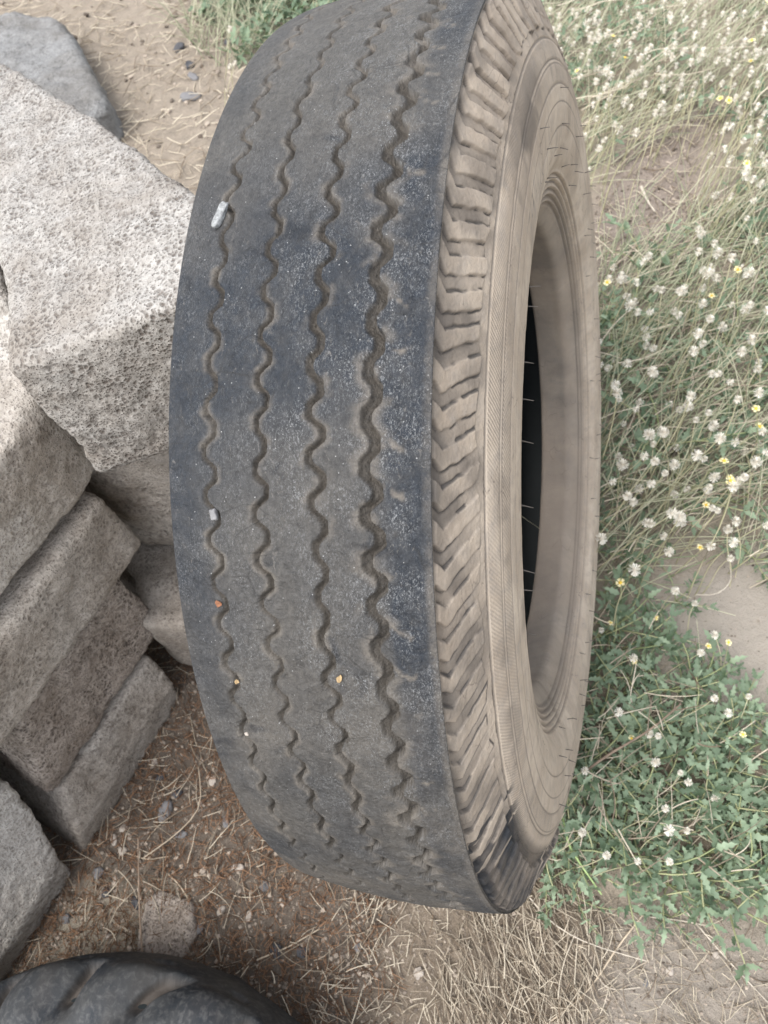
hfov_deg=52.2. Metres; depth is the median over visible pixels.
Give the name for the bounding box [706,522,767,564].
seed head stalk
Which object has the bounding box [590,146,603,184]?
seed head stalk
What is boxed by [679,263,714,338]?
seed head stalk
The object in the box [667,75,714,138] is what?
seed head stalk
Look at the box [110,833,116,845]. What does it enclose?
pebble
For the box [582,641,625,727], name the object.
weed plant
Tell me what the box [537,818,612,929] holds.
weed plant
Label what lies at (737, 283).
seed head stalk
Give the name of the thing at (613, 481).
seed head stalk
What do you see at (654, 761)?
seed head stalk
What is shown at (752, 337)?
seed head stalk
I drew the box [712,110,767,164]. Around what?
seed head stalk
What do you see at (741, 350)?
seed head stalk
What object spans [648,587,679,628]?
seed head stalk
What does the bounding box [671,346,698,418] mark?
seed head stalk
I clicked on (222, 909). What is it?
pebble
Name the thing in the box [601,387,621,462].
seed head stalk
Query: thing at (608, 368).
seed head stalk
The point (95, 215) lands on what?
stone block
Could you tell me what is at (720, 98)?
yellow flower
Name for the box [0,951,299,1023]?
lying tyre
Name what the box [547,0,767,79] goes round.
distant seed heads
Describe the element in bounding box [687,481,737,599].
seed head stalk
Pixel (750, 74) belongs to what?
seed head stalk
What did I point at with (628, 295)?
seed head stalk
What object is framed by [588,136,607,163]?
seed head stalk
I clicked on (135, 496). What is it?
stone block
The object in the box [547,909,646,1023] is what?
straw
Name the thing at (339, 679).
leaf fragment
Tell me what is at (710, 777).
weed plant
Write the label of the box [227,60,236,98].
seed head stalk
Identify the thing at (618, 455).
seed head stalk
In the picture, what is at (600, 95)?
seed head stalk
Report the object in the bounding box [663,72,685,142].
seed head stalk
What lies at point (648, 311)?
seed head stalk
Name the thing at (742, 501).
weed plant
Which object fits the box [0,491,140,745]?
stone block
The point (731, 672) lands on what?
weed plant
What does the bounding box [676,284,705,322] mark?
seed head stalk
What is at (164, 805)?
pebble
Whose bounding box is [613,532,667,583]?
seed head stalk
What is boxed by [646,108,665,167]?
seed head stalk
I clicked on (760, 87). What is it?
seed head stalk
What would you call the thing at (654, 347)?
seed head stalk
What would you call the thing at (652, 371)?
seed head stalk
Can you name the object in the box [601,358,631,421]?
seed head stalk
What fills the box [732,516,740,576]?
seed head stalk
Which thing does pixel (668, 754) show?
weed plant
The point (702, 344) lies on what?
seed head stalk
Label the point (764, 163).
seed head stalk
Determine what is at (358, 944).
pebble
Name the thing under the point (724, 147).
seed head stalk
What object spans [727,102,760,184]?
seed head stalk
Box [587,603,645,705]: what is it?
weed plant
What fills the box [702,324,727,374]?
seed head stalk
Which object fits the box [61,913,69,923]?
pebble
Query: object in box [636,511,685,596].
seed head stalk
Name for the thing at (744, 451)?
seed head stalk
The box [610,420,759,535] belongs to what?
weed plant
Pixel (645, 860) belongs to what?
weed plant
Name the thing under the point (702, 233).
seed head stalk
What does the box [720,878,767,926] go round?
weed plant
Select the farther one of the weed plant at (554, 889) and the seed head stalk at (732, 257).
the seed head stalk at (732, 257)
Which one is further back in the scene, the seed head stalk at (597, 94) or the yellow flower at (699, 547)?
the seed head stalk at (597, 94)
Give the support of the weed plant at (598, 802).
on the ground at (746, 608)
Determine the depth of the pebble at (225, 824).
1.22 m
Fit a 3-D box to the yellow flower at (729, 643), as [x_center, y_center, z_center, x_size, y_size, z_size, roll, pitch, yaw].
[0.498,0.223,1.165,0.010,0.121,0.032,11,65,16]
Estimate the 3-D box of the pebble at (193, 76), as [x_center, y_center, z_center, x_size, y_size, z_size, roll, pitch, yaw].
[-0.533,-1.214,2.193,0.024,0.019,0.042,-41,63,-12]
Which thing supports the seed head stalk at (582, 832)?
on the ground at (746, 608)
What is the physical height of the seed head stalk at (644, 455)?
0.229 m
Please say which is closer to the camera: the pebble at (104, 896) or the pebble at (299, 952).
the pebble at (299, 952)
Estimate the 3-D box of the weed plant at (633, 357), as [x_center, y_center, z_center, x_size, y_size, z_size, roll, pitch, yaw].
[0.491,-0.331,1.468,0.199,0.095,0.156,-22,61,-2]
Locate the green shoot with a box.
[562,818,601,894]
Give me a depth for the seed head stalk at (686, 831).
1.06 m
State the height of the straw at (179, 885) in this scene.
0.004 m
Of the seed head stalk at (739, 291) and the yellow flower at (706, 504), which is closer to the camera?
the yellow flower at (706, 504)
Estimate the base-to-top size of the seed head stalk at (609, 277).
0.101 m
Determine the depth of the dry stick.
1.69 m
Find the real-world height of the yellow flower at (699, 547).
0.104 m
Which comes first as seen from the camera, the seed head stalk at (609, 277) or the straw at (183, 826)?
the straw at (183, 826)
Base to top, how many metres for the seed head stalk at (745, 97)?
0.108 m
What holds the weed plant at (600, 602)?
on the ground at (746, 608)
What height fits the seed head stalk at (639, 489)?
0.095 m
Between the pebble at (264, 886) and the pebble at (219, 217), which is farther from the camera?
the pebble at (264, 886)
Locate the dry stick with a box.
[640,185,655,212]
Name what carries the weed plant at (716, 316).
on the ground at (746, 608)
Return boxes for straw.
[125,852,170,859]
[143,767,200,858]
[168,873,188,900]
[257,928,319,960]
[529,898,646,961]
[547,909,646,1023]
[596,968,639,989]
[649,916,705,925]
[686,912,767,1002]
[695,570,731,594]
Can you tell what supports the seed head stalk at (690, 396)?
on the ground at (746, 608)
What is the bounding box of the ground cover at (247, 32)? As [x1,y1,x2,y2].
[183,0,767,871]
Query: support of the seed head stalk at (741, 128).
on the ground at (746, 608)
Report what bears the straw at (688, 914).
on the ground at (746, 608)
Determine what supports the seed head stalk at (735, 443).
on the ground at (746, 608)
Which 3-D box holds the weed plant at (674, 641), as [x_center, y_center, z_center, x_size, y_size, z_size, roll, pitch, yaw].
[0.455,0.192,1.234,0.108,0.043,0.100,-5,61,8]
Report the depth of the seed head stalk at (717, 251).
1.40 m
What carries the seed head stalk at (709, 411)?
on the ground at (746, 608)
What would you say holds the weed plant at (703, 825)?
on the ground at (746, 608)
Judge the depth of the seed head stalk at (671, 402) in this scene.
1.38 m
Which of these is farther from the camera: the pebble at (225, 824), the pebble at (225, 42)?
the pebble at (225, 42)
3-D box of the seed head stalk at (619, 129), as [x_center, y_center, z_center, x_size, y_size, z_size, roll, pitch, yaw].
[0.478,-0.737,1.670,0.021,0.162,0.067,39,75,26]
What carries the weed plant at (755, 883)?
on the ground at (746, 608)
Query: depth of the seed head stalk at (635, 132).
1.57 m
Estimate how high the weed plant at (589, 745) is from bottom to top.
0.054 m
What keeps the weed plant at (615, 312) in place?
on the ground at (746, 608)
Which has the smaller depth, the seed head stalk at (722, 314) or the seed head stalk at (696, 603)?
the seed head stalk at (696, 603)
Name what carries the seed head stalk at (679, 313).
on the ground at (746, 608)
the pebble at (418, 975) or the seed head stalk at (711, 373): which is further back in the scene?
the seed head stalk at (711, 373)
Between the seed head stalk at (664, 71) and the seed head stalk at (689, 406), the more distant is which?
the seed head stalk at (664, 71)
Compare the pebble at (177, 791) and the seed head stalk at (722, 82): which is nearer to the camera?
the pebble at (177, 791)
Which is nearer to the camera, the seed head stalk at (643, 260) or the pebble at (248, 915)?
the pebble at (248, 915)
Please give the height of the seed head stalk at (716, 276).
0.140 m
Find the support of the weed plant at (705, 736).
on the ground at (746, 608)
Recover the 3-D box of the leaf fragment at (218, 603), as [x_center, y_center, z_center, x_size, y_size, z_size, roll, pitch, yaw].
[-0.107,0.059,0.505,0.005,0.001,0.005,-5,104,20]
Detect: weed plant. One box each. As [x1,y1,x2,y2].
[536,854,624,945]
[537,768,595,900]
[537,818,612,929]
[539,809,660,910]
[552,806,736,962]
[553,796,640,902]
[555,777,674,891]
[559,754,659,871]
[563,700,645,838]
[566,738,615,831]
[569,736,705,885]
[572,723,650,860]
[575,694,641,808]
[578,655,639,772]
[580,710,678,812]
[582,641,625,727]
[583,654,704,788]
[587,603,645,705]
[587,654,734,789]
[588,641,747,752]
[590,652,664,728]
[591,588,662,687]
[593,588,685,706]
[594,563,672,655]
[595,598,697,687]
[596,213,713,280]
[596,537,655,630]
[597,737,709,836]
[598,257,705,345]
[598,514,636,559]
[599,292,711,372]
[600,286,635,361]
[600,336,619,378]
[601,369,767,471]
[601,394,635,480]
[601,690,723,822]
[602,776,677,893]
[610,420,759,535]
[615,776,767,924]
[616,813,743,944]
[618,616,754,770]
[625,656,767,800]
[626,688,756,844]
[627,793,727,877]
[630,811,767,984]
[632,834,767,954]
[636,340,724,399]
[636,604,711,661]
[636,639,739,727]
[642,759,742,868]
[642,879,705,951]
[649,251,736,333]
[651,552,719,629]
[654,737,767,842]
[661,787,767,924]
[666,279,767,367]
[672,196,767,266]
[673,668,767,748]
[676,684,767,819]
[677,638,746,677]
[685,678,767,825]
[686,346,767,424]
[692,469,767,524]
[693,879,750,921]
[695,764,767,872]
[707,505,767,590]
[711,667,767,753]
[713,720,767,820]
[714,691,767,788]
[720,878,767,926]
[721,842,767,868]
[723,787,767,863]
[724,258,767,297]
[736,464,767,520]
[737,217,767,284]
[738,744,767,767]
[744,328,767,368]
[746,688,767,725]
[749,796,767,812]
[756,390,767,461]
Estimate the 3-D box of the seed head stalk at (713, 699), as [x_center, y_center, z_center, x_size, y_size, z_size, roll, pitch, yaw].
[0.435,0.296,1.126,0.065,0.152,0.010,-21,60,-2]
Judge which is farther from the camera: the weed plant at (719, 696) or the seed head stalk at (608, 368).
the seed head stalk at (608, 368)
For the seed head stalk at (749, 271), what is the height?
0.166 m
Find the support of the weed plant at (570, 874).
on the ground at (746, 608)
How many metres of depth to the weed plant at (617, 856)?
1.12 m
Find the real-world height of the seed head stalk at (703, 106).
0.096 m
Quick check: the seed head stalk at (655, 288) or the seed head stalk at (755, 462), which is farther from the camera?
the seed head stalk at (655, 288)
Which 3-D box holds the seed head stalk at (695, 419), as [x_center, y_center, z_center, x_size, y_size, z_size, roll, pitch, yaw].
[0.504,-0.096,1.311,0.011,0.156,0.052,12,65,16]
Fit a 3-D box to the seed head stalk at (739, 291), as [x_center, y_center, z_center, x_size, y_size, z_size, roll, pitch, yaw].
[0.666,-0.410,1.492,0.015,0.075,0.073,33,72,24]
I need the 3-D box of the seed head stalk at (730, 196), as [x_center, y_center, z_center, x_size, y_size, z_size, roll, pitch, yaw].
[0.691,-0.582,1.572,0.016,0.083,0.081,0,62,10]
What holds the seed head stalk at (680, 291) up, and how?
on the ground at (746, 608)
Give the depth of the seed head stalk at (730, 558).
1.21 m
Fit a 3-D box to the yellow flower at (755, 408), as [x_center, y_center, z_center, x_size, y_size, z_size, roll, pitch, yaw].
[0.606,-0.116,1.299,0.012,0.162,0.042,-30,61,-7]
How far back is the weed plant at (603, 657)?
1.21 m
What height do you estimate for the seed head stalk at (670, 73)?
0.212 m
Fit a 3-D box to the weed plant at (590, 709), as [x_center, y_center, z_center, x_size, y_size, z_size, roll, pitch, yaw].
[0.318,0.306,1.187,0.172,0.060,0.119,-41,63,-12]
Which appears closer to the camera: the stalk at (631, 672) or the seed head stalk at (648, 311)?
the stalk at (631, 672)
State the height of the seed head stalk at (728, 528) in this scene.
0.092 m
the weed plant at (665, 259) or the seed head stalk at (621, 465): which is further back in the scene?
the weed plant at (665, 259)
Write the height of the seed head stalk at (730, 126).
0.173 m
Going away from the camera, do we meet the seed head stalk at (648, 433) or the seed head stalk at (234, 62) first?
the seed head stalk at (648, 433)
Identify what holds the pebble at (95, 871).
on the ground at (746, 608)
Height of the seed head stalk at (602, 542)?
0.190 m
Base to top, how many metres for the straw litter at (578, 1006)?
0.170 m
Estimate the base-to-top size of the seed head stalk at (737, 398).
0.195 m
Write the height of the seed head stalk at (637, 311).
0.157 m
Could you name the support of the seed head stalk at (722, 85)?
on the ground at (746, 608)
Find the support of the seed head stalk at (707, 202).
on the ground at (746, 608)
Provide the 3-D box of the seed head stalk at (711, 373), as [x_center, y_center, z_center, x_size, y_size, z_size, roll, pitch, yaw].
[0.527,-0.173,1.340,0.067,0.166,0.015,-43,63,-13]
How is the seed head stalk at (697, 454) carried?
on the ground at (746, 608)
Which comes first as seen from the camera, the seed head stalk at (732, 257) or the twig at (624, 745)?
the twig at (624, 745)
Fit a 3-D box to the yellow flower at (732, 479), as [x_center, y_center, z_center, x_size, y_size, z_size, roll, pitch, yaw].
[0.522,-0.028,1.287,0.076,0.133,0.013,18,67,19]
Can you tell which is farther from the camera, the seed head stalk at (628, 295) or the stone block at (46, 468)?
the seed head stalk at (628, 295)
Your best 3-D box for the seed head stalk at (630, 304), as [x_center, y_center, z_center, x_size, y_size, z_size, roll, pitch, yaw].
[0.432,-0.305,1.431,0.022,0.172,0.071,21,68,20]
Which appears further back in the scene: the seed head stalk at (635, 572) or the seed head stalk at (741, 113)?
the seed head stalk at (741, 113)
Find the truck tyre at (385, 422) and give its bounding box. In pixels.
[169,0,605,913]
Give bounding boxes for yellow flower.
[596,578,624,586]
[600,279,610,285]
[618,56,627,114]
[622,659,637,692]
[659,544,702,557]
[667,502,709,535]
[674,476,735,503]
[675,641,710,648]
[708,293,714,331]
[708,475,732,502]
[711,96,722,142]
[716,97,731,146]
[716,160,750,246]
[718,458,728,527]
[718,731,746,747]
[720,639,731,670]
[723,266,740,310]
[745,423,763,460]
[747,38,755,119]
[748,405,759,465]
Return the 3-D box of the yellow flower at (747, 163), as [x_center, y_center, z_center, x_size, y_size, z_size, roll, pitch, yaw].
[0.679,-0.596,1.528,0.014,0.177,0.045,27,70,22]
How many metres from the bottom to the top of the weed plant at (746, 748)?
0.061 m
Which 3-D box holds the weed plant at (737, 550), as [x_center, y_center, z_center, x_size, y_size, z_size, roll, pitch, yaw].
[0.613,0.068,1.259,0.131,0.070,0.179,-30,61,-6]
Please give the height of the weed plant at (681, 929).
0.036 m
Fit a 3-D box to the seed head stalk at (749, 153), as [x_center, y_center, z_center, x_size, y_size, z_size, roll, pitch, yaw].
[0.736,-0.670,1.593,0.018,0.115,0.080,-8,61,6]
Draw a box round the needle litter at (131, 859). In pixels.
[8,639,411,1023]
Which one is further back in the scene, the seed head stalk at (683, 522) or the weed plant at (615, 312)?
the weed plant at (615, 312)
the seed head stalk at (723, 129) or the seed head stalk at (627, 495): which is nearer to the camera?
the seed head stalk at (627, 495)
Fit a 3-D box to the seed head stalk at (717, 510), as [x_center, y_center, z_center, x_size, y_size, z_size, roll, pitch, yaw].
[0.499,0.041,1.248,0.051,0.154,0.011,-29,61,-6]
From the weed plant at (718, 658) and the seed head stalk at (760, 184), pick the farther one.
the seed head stalk at (760, 184)
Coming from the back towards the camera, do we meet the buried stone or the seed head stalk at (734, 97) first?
the seed head stalk at (734, 97)
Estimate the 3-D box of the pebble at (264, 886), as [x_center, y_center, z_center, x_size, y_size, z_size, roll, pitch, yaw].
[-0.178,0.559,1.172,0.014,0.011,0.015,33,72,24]
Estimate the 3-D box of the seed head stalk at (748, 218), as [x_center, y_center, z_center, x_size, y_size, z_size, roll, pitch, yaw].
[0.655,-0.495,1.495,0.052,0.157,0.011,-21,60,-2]
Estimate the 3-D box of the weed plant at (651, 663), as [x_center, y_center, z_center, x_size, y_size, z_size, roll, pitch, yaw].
[0.406,0.332,1.162,0.198,0.063,0.178,-42,63,-13]
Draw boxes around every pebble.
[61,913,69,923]
[93,867,103,878]
[101,887,110,898]
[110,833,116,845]
[117,846,127,855]
[119,824,127,831]
[130,896,140,909]
[155,773,164,781]
[158,800,172,823]
[171,788,182,797]
[173,42,183,52]
[174,830,187,837]
[180,92,200,101]
[185,60,194,69]
[187,72,198,80]
[197,924,204,934]
[208,776,215,785]
[209,508,218,519]
[211,201,228,227]
[216,905,224,915]
[222,816,229,827]
[224,38,233,45]
[231,863,244,871]
[246,910,251,920]
[259,881,268,891]
[270,943,281,958]
[296,946,305,957]
[354,942,361,951]
[413,966,423,979]
[666,966,673,975]
[712,951,719,958]
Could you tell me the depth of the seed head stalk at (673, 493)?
1.29 m
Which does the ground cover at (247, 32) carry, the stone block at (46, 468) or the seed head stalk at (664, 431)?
the seed head stalk at (664, 431)
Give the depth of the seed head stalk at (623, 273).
1.49 m
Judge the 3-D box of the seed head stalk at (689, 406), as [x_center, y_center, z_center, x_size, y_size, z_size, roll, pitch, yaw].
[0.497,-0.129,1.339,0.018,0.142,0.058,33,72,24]
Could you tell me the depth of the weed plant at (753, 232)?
1.53 m
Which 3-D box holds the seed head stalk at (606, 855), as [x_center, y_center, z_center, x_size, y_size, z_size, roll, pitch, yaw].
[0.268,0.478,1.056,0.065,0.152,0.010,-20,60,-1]
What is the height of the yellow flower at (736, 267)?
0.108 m
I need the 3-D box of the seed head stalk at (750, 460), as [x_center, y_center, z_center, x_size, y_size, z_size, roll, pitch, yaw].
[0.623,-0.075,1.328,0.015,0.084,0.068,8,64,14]
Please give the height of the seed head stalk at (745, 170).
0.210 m
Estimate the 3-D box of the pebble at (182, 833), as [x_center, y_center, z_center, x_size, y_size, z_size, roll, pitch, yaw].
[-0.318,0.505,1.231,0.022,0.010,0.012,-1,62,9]
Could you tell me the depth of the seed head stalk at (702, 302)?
1.38 m
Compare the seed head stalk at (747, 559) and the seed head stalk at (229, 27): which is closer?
the seed head stalk at (747, 559)
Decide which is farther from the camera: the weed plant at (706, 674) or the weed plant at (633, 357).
the weed plant at (633, 357)
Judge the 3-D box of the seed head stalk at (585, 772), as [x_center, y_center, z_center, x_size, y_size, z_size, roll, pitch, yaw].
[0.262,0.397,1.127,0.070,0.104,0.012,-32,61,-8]
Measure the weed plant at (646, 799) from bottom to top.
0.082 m
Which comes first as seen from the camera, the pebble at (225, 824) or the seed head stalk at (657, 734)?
the seed head stalk at (657, 734)
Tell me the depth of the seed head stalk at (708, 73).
1.63 m
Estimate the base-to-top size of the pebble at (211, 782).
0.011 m
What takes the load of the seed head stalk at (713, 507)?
on the ground at (746, 608)
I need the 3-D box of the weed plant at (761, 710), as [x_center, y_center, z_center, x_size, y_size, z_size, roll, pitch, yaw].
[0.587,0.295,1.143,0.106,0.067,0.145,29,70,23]
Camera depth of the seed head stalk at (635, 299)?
1.48 m
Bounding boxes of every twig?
[137,838,142,951]
[575,703,680,779]
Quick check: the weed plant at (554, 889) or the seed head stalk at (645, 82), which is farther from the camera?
the seed head stalk at (645, 82)
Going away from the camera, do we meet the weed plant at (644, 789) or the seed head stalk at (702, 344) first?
the weed plant at (644, 789)
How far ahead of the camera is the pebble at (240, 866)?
1.19 m
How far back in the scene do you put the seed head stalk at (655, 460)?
1.19 m
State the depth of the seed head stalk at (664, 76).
1.72 m
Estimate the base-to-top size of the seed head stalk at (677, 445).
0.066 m
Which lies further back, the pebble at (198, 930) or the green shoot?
the pebble at (198, 930)
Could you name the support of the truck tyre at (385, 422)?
on the ground at (746, 608)
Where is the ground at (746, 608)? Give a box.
[0,0,767,1023]
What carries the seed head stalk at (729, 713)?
on the ground at (746, 608)
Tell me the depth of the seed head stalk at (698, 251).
1.36 m
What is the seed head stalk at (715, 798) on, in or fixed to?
on the ground at (746, 608)
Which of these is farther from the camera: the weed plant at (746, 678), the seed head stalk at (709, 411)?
the seed head stalk at (709, 411)
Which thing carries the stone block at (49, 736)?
on the stone block at (78, 803)
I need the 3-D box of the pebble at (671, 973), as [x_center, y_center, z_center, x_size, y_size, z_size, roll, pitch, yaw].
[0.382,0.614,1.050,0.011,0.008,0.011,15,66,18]
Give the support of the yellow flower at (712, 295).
on the ground at (746, 608)
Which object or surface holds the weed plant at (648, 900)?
on the ground at (746, 608)
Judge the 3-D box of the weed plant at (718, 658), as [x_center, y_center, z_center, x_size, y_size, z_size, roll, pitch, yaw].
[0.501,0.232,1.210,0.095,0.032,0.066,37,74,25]
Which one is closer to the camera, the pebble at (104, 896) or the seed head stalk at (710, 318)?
the pebble at (104, 896)
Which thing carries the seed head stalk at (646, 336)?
on the ground at (746, 608)
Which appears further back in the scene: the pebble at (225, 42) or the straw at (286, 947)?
the pebble at (225, 42)
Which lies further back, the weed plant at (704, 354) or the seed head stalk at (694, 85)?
the seed head stalk at (694, 85)
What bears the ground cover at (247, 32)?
on the ground at (746, 608)
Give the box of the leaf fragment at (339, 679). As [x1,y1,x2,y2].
[336,675,341,682]
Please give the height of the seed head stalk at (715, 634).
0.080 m
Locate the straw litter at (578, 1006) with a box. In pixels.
[0,0,767,1023]
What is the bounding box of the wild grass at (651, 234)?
[145,0,767,904]
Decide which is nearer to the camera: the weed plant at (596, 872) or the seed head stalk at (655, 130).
the weed plant at (596, 872)
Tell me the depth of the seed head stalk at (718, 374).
1.28 m
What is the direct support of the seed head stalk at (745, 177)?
on the ground at (746, 608)
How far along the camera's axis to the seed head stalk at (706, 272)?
1.39 m
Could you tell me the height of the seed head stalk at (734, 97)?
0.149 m
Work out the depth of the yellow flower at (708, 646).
1.16 m
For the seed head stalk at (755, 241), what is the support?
on the ground at (746, 608)
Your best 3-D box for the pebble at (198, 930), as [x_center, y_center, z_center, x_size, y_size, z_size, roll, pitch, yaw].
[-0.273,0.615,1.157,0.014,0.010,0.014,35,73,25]
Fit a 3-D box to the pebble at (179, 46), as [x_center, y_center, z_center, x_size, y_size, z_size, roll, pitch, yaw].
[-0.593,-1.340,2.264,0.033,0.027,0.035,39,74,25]
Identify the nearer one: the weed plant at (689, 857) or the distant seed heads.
the weed plant at (689, 857)
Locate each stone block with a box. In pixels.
[0,11,123,140]
[0,64,194,471]
[0,265,93,594]
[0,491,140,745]
[0,580,152,792]
[0,653,178,851]
[0,778,70,980]
[84,450,173,544]
[118,543,191,665]
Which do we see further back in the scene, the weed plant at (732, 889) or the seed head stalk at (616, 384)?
the seed head stalk at (616, 384)
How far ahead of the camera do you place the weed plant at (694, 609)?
1.25 m
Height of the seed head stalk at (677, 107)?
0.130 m
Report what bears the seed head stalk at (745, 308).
on the ground at (746, 608)
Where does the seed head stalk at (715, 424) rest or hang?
on the ground at (746, 608)
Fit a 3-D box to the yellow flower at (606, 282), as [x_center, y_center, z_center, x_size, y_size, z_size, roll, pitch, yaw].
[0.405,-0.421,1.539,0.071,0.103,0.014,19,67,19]
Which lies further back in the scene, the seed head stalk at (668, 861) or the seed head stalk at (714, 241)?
the seed head stalk at (714, 241)
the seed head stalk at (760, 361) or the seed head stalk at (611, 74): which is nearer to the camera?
the seed head stalk at (760, 361)
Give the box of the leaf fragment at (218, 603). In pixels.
[215,600,221,607]
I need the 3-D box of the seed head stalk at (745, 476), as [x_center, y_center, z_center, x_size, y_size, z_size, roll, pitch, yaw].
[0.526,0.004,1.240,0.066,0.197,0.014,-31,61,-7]
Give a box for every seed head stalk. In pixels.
[224,25,232,104]
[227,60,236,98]
[550,827,585,856]
[559,851,610,874]
[572,767,588,778]
[581,79,599,120]
[583,82,608,131]
[583,92,602,134]
[587,101,594,144]
[587,115,599,161]
[588,69,635,145]
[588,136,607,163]
[588,144,600,166]
[588,857,641,879]
[590,91,646,177]
[590,95,612,134]
[590,103,607,150]
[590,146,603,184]
[591,121,616,186]
[591,654,637,688]
[592,533,606,565]
[593,77,598,137]
[597,128,639,230]
[597,508,678,570]
[598,104,632,183]
[598,497,637,550]
[599,125,622,204]
[599,264,616,288]
[599,275,623,317]
[599,480,655,523]
[599,491,631,534]
[600,451,649,497]
[600,478,616,492]
[600,707,623,731]
[601,307,653,361]
[601,333,649,376]
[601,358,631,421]
[601,366,658,439]
[601,379,620,401]
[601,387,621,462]
[601,397,621,423]
[601,405,638,447]
[602,77,630,152]
[602,95,629,184]
[602,364,611,372]
[602,456,659,523]
[603,81,623,136]
[604,100,666,206]
[605,421,625,452]
[606,275,627,311]
[606,293,630,321]
[607,70,614,150]
[607,275,618,330]
[607,356,614,391]
[607,804,668,840]
[608,252,652,340]
[611,563,640,636]
[613,428,655,502]
[613,458,628,536]
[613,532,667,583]
[614,453,622,500]
[616,518,650,559]
[617,299,634,377]
[617,547,674,588]
[618,69,639,106]
[618,271,626,316]
[619,71,672,169]
[619,308,640,363]
[620,258,647,323]
[623,80,647,169]
[624,428,669,498]
[625,70,643,108]
[625,109,657,218]
[625,469,668,532]
[626,279,639,341]
[626,519,655,564]
[626,732,661,746]
[627,484,644,539]
[628,92,684,177]
[630,342,649,394]
[630,344,657,370]
[631,285,686,350]
[631,298,638,343]
[631,758,660,767]
[633,65,661,150]
[635,285,658,329]
[635,824,674,853]
[636,398,643,442]
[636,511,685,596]
[637,74,666,126]
[639,88,666,144]
[639,441,656,515]
[640,84,665,149]
[640,391,696,505]
[640,857,672,865]
[642,70,665,122]
[644,490,678,534]
[645,286,665,374]
[645,730,653,764]
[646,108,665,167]
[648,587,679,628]
[649,307,676,348]
[651,268,714,342]
[651,400,672,440]
[652,103,680,165]
[652,518,686,568]
[653,71,710,160]
[654,247,702,359]
[655,432,726,517]
[656,311,682,366]
[656,649,704,685]
[657,426,668,494]
[658,314,714,395]
[658,770,683,801]
[659,695,718,732]
[659,778,692,792]
[660,82,683,143]
[660,486,690,528]
[661,406,682,450]
[661,449,702,515]
[662,459,679,530]
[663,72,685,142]
[663,226,701,290]
[664,284,687,341]
[664,328,702,412]
[665,370,721,442]
[666,504,715,557]
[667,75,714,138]
[668,379,733,431]
[668,484,713,542]
[668,827,690,840]
[669,402,693,461]
[671,340,706,383]
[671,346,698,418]
[672,370,714,447]
[672,541,715,576]
[673,91,694,181]
[673,230,705,266]
[673,444,679,491]
[674,438,739,478]
[675,507,720,563]
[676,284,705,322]
[676,417,698,485]
[676,455,707,486]
[677,81,697,140]
[679,239,716,344]
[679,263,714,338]
[679,410,712,475]
[680,78,685,128]
[682,77,707,136]
[682,267,714,358]
[682,274,719,349]
[684,794,719,824]
[685,266,705,304]
[685,299,707,366]
[686,79,724,159]
[686,191,719,231]
[686,420,718,485]
[686,472,720,495]
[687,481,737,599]
[687,600,698,630]
[688,94,737,176]
[688,152,713,210]
[688,487,712,543]
[689,472,749,549]
[689,477,740,543]
[690,93,714,127]
[690,197,756,268]
[692,253,735,371]
[693,126,726,174]
[694,449,767,491]
[694,537,739,595]
[695,161,730,245]
[696,122,729,214]
[697,125,753,204]
[698,137,746,219]
[698,395,741,495]
[699,83,723,139]
[699,123,735,198]
[699,247,722,325]
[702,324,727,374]
[702,554,733,593]
[703,64,740,145]
[703,346,746,399]
[704,83,736,135]
[704,237,758,324]
[705,70,754,172]
[705,155,734,191]
[705,427,766,478]
[706,165,751,261]
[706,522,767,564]
[707,145,726,225]
[707,215,749,281]
[707,322,724,383]
[708,302,733,335]
[708,305,750,368]
[709,119,763,230]
[709,266,754,349]
[710,159,767,230]
[710,175,756,232]
[710,630,720,667]
[710,709,732,741]
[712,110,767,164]
[715,181,763,222]
[715,300,753,382]
[716,68,735,132]
[719,80,760,178]
[719,151,764,213]
[723,112,742,163]
[723,273,746,319]
[723,524,733,586]
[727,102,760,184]
[728,66,754,121]
[728,192,735,245]
[728,545,767,573]
[729,75,767,144]
[729,110,752,155]
[732,387,764,422]
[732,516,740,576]
[733,91,749,153]
[733,693,751,730]
[734,358,761,397]
[735,365,762,425]
[736,105,741,156]
[736,219,767,280]
[736,265,745,321]
[739,455,762,534]
[740,133,762,221]
[740,447,750,504]
[741,171,754,243]
[742,306,767,386]
[742,439,761,495]
[745,147,752,173]
[746,334,760,403]
[750,64,767,131]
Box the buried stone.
[137,891,197,957]
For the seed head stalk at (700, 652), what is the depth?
1.11 m
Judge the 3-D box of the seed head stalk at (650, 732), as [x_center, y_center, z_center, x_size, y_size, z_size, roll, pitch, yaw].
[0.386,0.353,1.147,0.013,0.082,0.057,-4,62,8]
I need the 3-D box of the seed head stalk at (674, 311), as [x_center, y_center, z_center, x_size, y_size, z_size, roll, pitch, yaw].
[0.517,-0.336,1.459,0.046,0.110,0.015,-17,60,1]
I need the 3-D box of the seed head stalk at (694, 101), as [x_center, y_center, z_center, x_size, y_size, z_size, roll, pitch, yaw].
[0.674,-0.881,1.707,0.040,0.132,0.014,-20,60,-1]
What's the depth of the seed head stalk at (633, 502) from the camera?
1.20 m
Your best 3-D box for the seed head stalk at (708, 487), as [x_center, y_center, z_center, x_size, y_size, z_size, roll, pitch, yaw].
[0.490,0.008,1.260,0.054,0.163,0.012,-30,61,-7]

